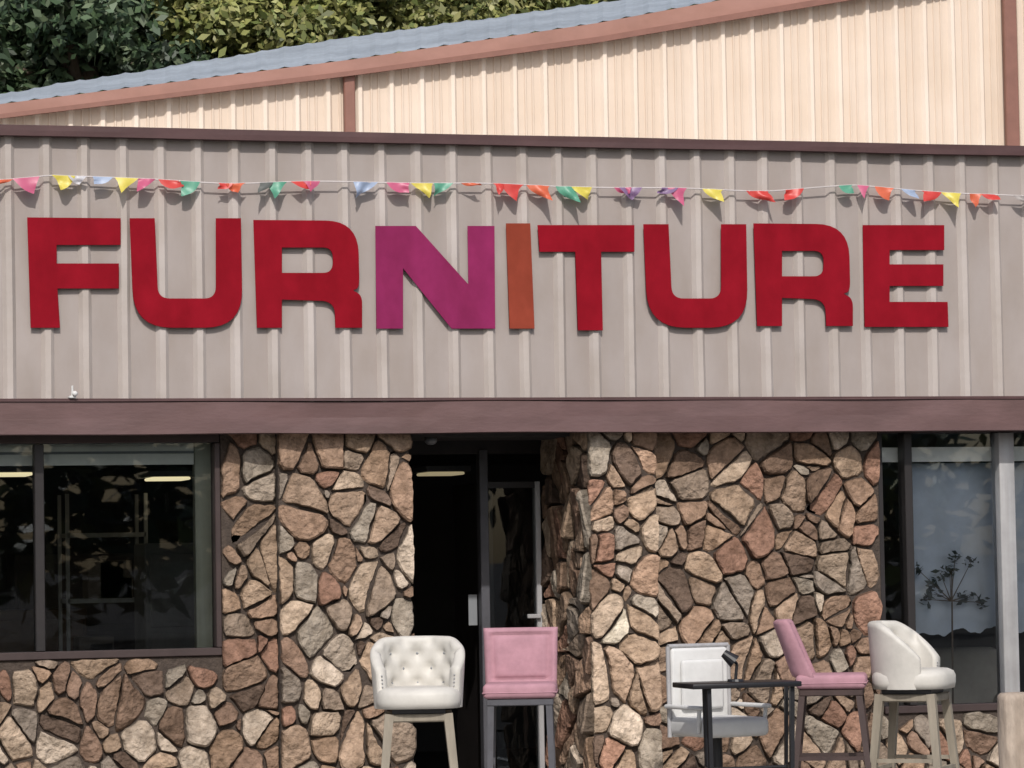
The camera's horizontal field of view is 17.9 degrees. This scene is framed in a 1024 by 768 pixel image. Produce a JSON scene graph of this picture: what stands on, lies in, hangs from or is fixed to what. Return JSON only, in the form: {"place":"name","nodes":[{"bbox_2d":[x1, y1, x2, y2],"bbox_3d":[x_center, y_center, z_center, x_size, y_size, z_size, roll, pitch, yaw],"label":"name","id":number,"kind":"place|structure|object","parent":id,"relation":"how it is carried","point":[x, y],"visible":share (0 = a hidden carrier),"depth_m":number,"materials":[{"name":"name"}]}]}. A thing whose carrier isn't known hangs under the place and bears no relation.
{"place":"outdoors","nodes":[
{"label":"outdoors","id":0,"kind":"place"},
{"bbox_2d":[0,0,57,80],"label":"broadleaf tree","id":1,"kind":"object","parent":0,"point":[24,59],"visible":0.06,"depth_m":39.83,"materials":[{"name":"green plant"}]},
{"bbox_2d":[32,444,45,651],"bbox_3d":[-2.800,0.970,19.188,0.056,1.223,0.100,0,-3,-16],"label":"window mullion","id":2,"kind":"structure","parent":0,"point":[38,543],"depth_m":19.14},
{"bbox_2d":[0,608,86,652],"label":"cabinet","id":3,"kind":"object","parent":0,"point":[16,630],"visible":0.28,"depth_m":23.06,"materials":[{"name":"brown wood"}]},
{"bbox_2d":[7,553,134,649],"bbox_3d":[-3.062,2.158,25.046,1.600,1.700,0.470,0,-3,-16],"label":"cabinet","id":4,"kind":"object","parent":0,"point":[116,621],"visible":0.14,"depth_m":24.77,"materials":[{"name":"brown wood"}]},
{"bbox_2d":[0,451,193,454],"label":"window valance slat","id":5,"kind":"object","parent":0,"point":[98,452],"depth_m":19.39,"materials":[{"name":"black metal"}]},
{"bbox_2d":[0,434,218,443],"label":"window head","id":6,"kind":"object","parent":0,"point":[207,438],"depth_m":19.29},
{"bbox_2d":[0,647,221,660],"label":"window sill","id":7,"kind":"structure","parent":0,"point":[97,654],"depth_m":19.20,"materials":[{"name":"metal"}]},
{"bbox_2d":[0,0,237,102],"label":"broadleaf tree","id":8,"kind":"object","parent":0,"point":[92,39],"visible":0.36,"depth_m":38.78,"materials":[{"name":"green plant"}]},
{"bbox_2d":[134,543,194,648],"bbox_3d":[-2.313,1.952,21.938,0.400,1.750,0.470,0,-3,-16],"label":"cabinet","id":9,"kind":"object","parent":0,"point":[164,595],"visible":0.38,"depth_m":21.74,"materials":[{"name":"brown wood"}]},
{"bbox_2d":[192,443,212,647],"bbox_3d":[-1.862,0.987,19.566,0.109,1.300,0.078,0,-3,-16],"label":"window inner jamb","id":10,"kind":"object","parent":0,"point":[202,558],"depth_m":19.53,"materials":[{"name":"grey metal"}]},
{"bbox_2d":[151,0,453,73],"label":"broadleaf tree","id":11,"kind":"object","parent":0,"point":[241,27],"visible":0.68,"depth_m":38.65,"materials":[{"name":"green plant"}]},
{"bbox_2d":[46,0,717,54],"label":"background trees","id":12,"kind":"object","parent":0,"point":[645,13],"depth_m":51.76,"materials":[{"name":"green plant"}]},
{"bbox_2d":[362,0,575,55],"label":"broadleaf tree","id":13,"kind":"object","parent":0,"point":[462,10],"visible":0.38,"depth_m":40.11,"materials":[{"name":"green plant"}]},
{"bbox_2d":[468,595,476,624],"bbox_3d":[-0.251,1.446,20.753,0.057,0.196,0.004,0,-3,-16],"label":"door notice","id":14,"kind":"object","parent":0,"point":[472,606],"depth_m":20.75,"materials":[{"name":"white paper"}]},
{"bbox_2d":[414,747,546,767],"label":"interior floor","id":15,"kind":"structure","parent":0,"point":[518,758],"depth_m":25.79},
{"bbox_2d":[57,493,147,650],"bbox_3d":[-2.822,1.811,22.408,0.565,2.100,0.400,0,-3,-16],"label":"storage shelf","id":16,"kind":"object","parent":15,"relation":"on","point":[107,581],"visible":0.51,"depth_m":22.29,"materials":[{"name":"metal"}]},
{"bbox_2d":[888,647,997,705],"bbox_3d":[3.052,2.245,21.650,0.920,0.950,0.890,0,-3,-22],"label":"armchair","id":17,"kind":"object","parent":15,"relation":"on","point":[975,669],"visible":0.08,"depth_m":21.91,"materials":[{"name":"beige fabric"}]},
{"bbox_2d":[915,550,989,702],"bbox_3d":[2.838,1.869,20.916,0.571,1.589,0.120,0,-3,-16],"label":"potted plant","id":18,"kind":"object","parent":15,"relation":"on","point":[928,594],"visible":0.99,"depth_m":20.94,"materials":[{"name":"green plant"}]},
{"bbox_2d":[476,450,489,767],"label":"door stile","id":19,"kind":"object","parent":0,"point":[483,536],"depth_m":20.71,"materials":[{"name":"grey metal"}]},
{"bbox_2d":[488,481,533,487],"bbox_3d":[-0.013,0.648,20.824,0.309,0.040,0.060,0,-3,-16],"label":"door top rail","id":20,"kind":"object","parent":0,"point":[510,484],"depth_m":20.80,"materials":[{"name":"black metal"}]},
{"bbox_2d":[0,0,1023,145],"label":"gable siding","id":21,"kind":"object","parent":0,"point":[903,71],"visible":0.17,"depth_m":31.16,"materials":[{"name":"beige metal"}]},
{"bbox_2d":[343,75,355,131],"bbox_3d":[-1.479,-0.812,29.980,0.106,4.108,0.065,0,-3,-16],"label":"downspout","id":22,"kind":"object","parent":21,"relation":"attached to","point":[349,119],"visible":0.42,"depth_m":30.05,"materials":[{"name":"brown metal"}]},
{"bbox_2d":[0,0,713,103],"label":"roof sheet","id":23,"kind":"object","parent":21,"relation":"on","point":[342,49],"visible":1,"depth_m":32.13,"materials":[{"name":"metal"}]},
{"bbox_2d":[0,0,851,118],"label":"rake trim","id":24,"kind":"structure","parent":23,"relation":"attached to","point":[688,13],"depth_m":30.28,"materials":[{"name":"metal"}]},
{"bbox_2d":[0,0,847,117],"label":"rake lip","id":25,"kind":"object","parent":24,"relation":"attached to","point":[775,9],"visible":1,"depth_m":30.30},
{"bbox_2d":[1002,0,1019,145],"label":"downspout","id":26,"kind":"object","parent":21,"relation":"attached to","point":[1010,72],"depth_m":31.95,"materials":[{"name":"brown metal"}]},
{"bbox_2d":[0,461,1023,751],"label":"interior back wall","id":27,"kind":"structure","parent":0,"point":[100,499],"depth_m":27.02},
{"bbox_2d":[44,438,1023,468],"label":"interior ceiling","id":28,"kind":"structure","parent":27,"relation":"on","point":[493,459],"depth_m":25.23,"materials":[{"name":"black"}]},
{"bbox_2d":[0,466,31,476],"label":"ceiling light","id":29,"kind":"object","parent":28,"relation":"attached to","point":[15,471],"visible":0.79,"depth_m":21.73,"materials":[{"name":"beige plastic"}]},
{"bbox_2d":[137,471,192,480],"bbox_3d":[-2.369,0.633,22.245,0.320,0.060,0.500,0,-3,-16],"label":"ceiling light","id":30,"kind":"object","parent":28,"relation":"attached to","point":[166,475],"visible":0.97,"depth_m":22.04,"materials":[{"name":"beige plastic"}]},
{"bbox_2d":[411,466,470,475],"bbox_3d":[-0.510,0.613,22.789,0.320,0.060,0.500,0,-3,-16],"label":"ceiling light","id":31,"kind":"object","parent":28,"relation":"attached to","point":[439,470],"visible":0.97,"depth_m":22.58,"materials":[{"name":"beige plastic"}]},
{"bbox_2d":[532,481,544,767],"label":"door stile","id":32,"kind":"object","parent":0,"point":[537,570],"depth_m":20.81,"materials":[{"name":"grey metal"}]},
{"bbox_2d":[527,614,540,617],"bbox_3d":[0.142,1.486,20.760,0.090,0.027,0.025,0,-3,-16],"label":"door handle","id":33,"kind":"object","parent":32,"relation":"attached to","point":[533,615],"visible":1,"depth_m":20.75,"materials":[{"name":"silver metal"}]},
{"bbox_2d":[521,0,626,28],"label":"broadleaf tree","id":34,"kind":"object","parent":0,"point":[582,2],"visible":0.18,"depth_m":41.73,"materials":[{"name":"green plant"}]},
{"bbox_2d":[877,431,1023,433],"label":"window head","id":35,"kind":"object","parent":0,"point":[953,432],"depth_m":20.82},
{"bbox_2d":[912,463,1023,636],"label":"curtain","id":36,"kind":"object","parent":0,"point":[952,506],"visible":0.79,"depth_m":21.05,"materials":[{"name":"fabric"}]},
{"bbox_2d":[997,692,1023,767],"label":"wooden post","id":37,"kind":"object","parent":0,"point":[1010,713],"visible":1,"depth_m":18.12,"materials":[{"name":"beige wood"}]},
{"bbox_2d":[991,432,1019,693],"bbox_3d":[3.183,1.181,20.912,0.108,1.734,0.120,0,-3,-16],"label":"window mullion light","id":38,"kind":"object","parent":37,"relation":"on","point":[1005,563],"visible":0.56,"depth_m":20.87,"materials":[{"name":"white metal"}]},
{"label":"sidewalk","id":39,"kind":"structure","parent":0,"visible":0},
{"bbox_2d":[0,655,222,767],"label":"mortar sill","id":40,"kind":"structure","parent":39,"relation":"on","point":[212,663],"depth_m":19.20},
{"bbox_2d":[0,434,279,767],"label":"stone wall","id":41,"kind":"structure","parent":39,"relation":"on","point":[138,741],"depth_m":19.30,"materials":[{"name":"brown stone"}]},
{"bbox_2d":[217,434,278,767],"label":"mortar","id":42,"kind":"object","parent":39,"relation":"on","point":[227,521],"visible":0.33,"depth_m":19.46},
{"bbox_2d":[275,434,416,767],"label":"mortar pier","id":43,"kind":"structure","parent":39,"relation":"on","point":[365,680],"depth_m":19.53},
{"bbox_2d":[0,399,1023,435],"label":"brown beam","id":44,"kind":"structure","parent":43,"relation":"on","point":[421,417],"depth_m":19.74,"materials":[{"name":"brown wood"}]},
{"bbox_2d":[0,396,1023,401],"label":"fascia base flashing","id":45,"kind":"object","parent":44,"relation":"on","point":[498,399],"visible":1,"depth_m":19.74,"materials":[{"name":"brown metal"}]},
{"bbox_2d":[0,136,1023,401],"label":"metal fascia","id":46,"kind":"structure","parent":45,"relation":"on","point":[104,344],"depth_m":19.84,"materials":[{"name":"beige metal"}]},
{"bbox_2d":[68,386,77,397],"bbox_3d":[-2.574,0.047,19.003,0.048,0.074,0.086,0,-3,-16],"label":"security light","id":47,"kind":"object","parent":46,"relation":"attached to","point":[74,394],"visible":1,"depth_m":18.98,"materials":[{"name":"white plastic"}]},
{"bbox_2d":[27,217,948,329],"bbox_3d":[-0.034,-0.668,19.806,5.838,0.680,0.008,0,-3,-16],"label":"furniture sign","id":48,"kind":"object","parent":46,"relation":"attached to","point":[454,297],"visible":1,"depth_m":19.75,"materials":[{"name":"red plastic"}]},
{"bbox_2d":[0,124,1023,156],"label":"fascia cap","id":49,"kind":"object","parent":46,"relation":"attached to","point":[102,132],"visible":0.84,"depth_m":19.81,"materials":[{"name":"brown metal"}]},
{"bbox_2d":[0,175,1023,206],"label":"pennant string","id":50,"kind":"object","parent":46,"relation":"attached to","point":[27,184],"visible":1,"depth_m":19.79,"materials":[{"name":"multicoloured fabric"}]},
{"bbox_2d":[411,433,1023,440],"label":"interior ceiling front","id":51,"kind":"structure","parent":43,"relation":"on","point":[486,436],"depth_m":20.43,"materials":[{"name":"black"}]},
{"bbox_2d":[424,437,436,444],"bbox_3d":[-0.502,0.349,20.042,0.078,0.056,0.080,0,-3,-16],"label":"soffit light","id":52,"kind":"object","parent":51,"relation":"attached to","point":[430,440],"visible":1,"depth_m":20.01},
{"bbox_2d":[370,636,464,767],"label":"bar stool","id":53,"kind":"object","parent":39,"relation":"on","point":[417,678],"visible":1,"depth_m":18.32,"materials":[{"name":"beige leather"}]},
{"bbox_2d":[482,627,557,767],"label":"bar stool","id":54,"kind":"object","parent":39,"relation":"on","point":[520,666],"visible":1,"depth_m":18.77,"materials":[{"name":"pink fabric"}]},
{"bbox_2d":[540,433,594,767],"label":"stone door jamb","id":55,"kind":"object","parent":39,"relation":"on","point":[566,613],"visible":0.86,"depth_m":20.31,"materials":[{"name":"brown stone"}]},
{"bbox_2d":[409,440,540,454],"bbox_3d":[-0.358,0.389,20.780,1.194,0.125,0.100,0,-3,-16],"label":"door header","id":56,"kind":"object","parent":55,"relation":"attached to","point":[474,447],"depth_m":20.77},
{"bbox_2d":[453,484,496,767],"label":"open door edge","id":57,"kind":"object","parent":56,"relation":"attached to","point":[467,634],"visible":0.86,"depth_m":21.27,"materials":[{"name":"black metal"}]},
{"bbox_2d":[547,433,659,767],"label":"mortar pier","id":58,"kind":"structure","parent":39,"relation":"on","point":[626,488],"depth_m":20.05,"materials":[{"name":"grey concrete"}]},
{"bbox_2d":[586,432,662,767],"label":"stone pier","id":59,"kind":"structure","parent":39,"relation":"on","point":[623,723],"depth_m":20.00,"materials":[{"name":"beige stone"}]},
{"bbox_2d":[664,642,771,766],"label":"swivel chair","id":60,"kind":"object","parent":39,"relation":"on","point":[694,662],"visible":0.96,"depth_m":19.17,"materials":[{"name":"white leather"}]},
{"bbox_2d":[672,679,801,767],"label":"bar table","id":61,"kind":"object","parent":39,"relation":"on","point":[706,687],"visible":1,"depth_m":18.55,"materials":[{"name":"black metal"}]},
{"bbox_2d":[721,650,743,681],"bbox_3d":[1.272,1.620,18.651,0.133,0.182,0.100,2,-4,-42],"label":"desk lamp","id":62,"kind":"object","parent":61,"relation":"on","point":[729,658],"visible":1,"depth_m":18.62,"materials":[{"name":"black metal"}]},
{"bbox_2d":[656,432,883,767],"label":"mortar","id":63,"kind":"object","parent":39,"relation":"on","point":[874,547],"visible":0.22,"depth_m":20.40,"materials":[{"name":"grey concrete"}]},
{"bbox_2d":[773,619,870,767],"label":"bar stool","id":64,"kind":"object","parent":39,"relation":"on","point":[801,668],"visible":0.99,"depth_m":18.92,"materials":[{"name":"pink fabric"}]},
{"bbox_2d":[654,432,998,767],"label":"stone wall","id":65,"kind":"structure","parent":39,"relation":"on","point":[759,539],"depth_m":20.39,"materials":[{"name":"brown stone"}]},
{"bbox_2d":[867,620,959,767],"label":"bar stool","id":66,"kind":"object","parent":39,"relation":"on","point":[905,662],"visible":1,"depth_m":19.08,"materials":[{"name":"beige leather"}]},
{"bbox_2d":[884,711,997,767],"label":"mortar sill","id":67,"kind":"structure","parent":39,"relation":"on","point":[903,719],"depth_m":20.67,"materials":[{"name":"brown stone"}]},
{"bbox_2d":[884,702,996,713],"bbox_3d":[4.303,2.070,21.191,4.077,0.047,0.150,0,-3,-16],"label":"window sill","id":68,"kind":"structure","parent":67,"relation":"on","point":[959,707],"depth_m":20.69,"materials":[{"name":"metal"}]},
{"bbox_2d":[897,433,917,704],"bbox_3d":[2.528,1.182,20.726,0.053,1.734,0.110,0,-3,-16],"label":"dark mullion window","id":69,"kind":"structure","parent":68,"relation":"on","point":[907,567],"depth_m":20.70,"materials":[{"name":"black metal"}]},
{"label":"window","id":70,"kind":"object","parent":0,"visible":0},
{"bbox_2d":[0,443,193,465],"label":"window valance","id":71,"kind":"object","parent":70,"relation":"attached to","point":[107,459],"depth_m":19.39,"materials":[{"name":"fabric"}]},
{"bbox_2d":[210,443,221,646],"bbox_3d":[-1.776,0.968,19.479,0.033,1.223,0.135,0,-3,-16],"label":"window side frame","id":72,"kind":"object","parent":70,"relation":"attached to","point":[216,545],"visible":1,"depth_m":19.43,"materials":[{"name":"brown metal"}]},
{"label":"window","id":73,"kind":"object","parent":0,"visible":0},
{"bbox_2d":[877,433,887,705],"bbox_3d":[2.341,1.182,20.671,0.028,1.734,0.110,0,-3,-16],"label":"window side","id":74,"kind":"structure","parent":73,"relation":"attached to","point":[881,526],"depth_m":20.63,"materials":[{"name":"metal"}]},
{"bbox_2d":[882,446,1023,461],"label":"window valance","id":75,"kind":"object","parent":73,"relation":"attached to","point":[942,454],"depth_m":20.92,"materials":[{"name":"fabric"}]}
]}

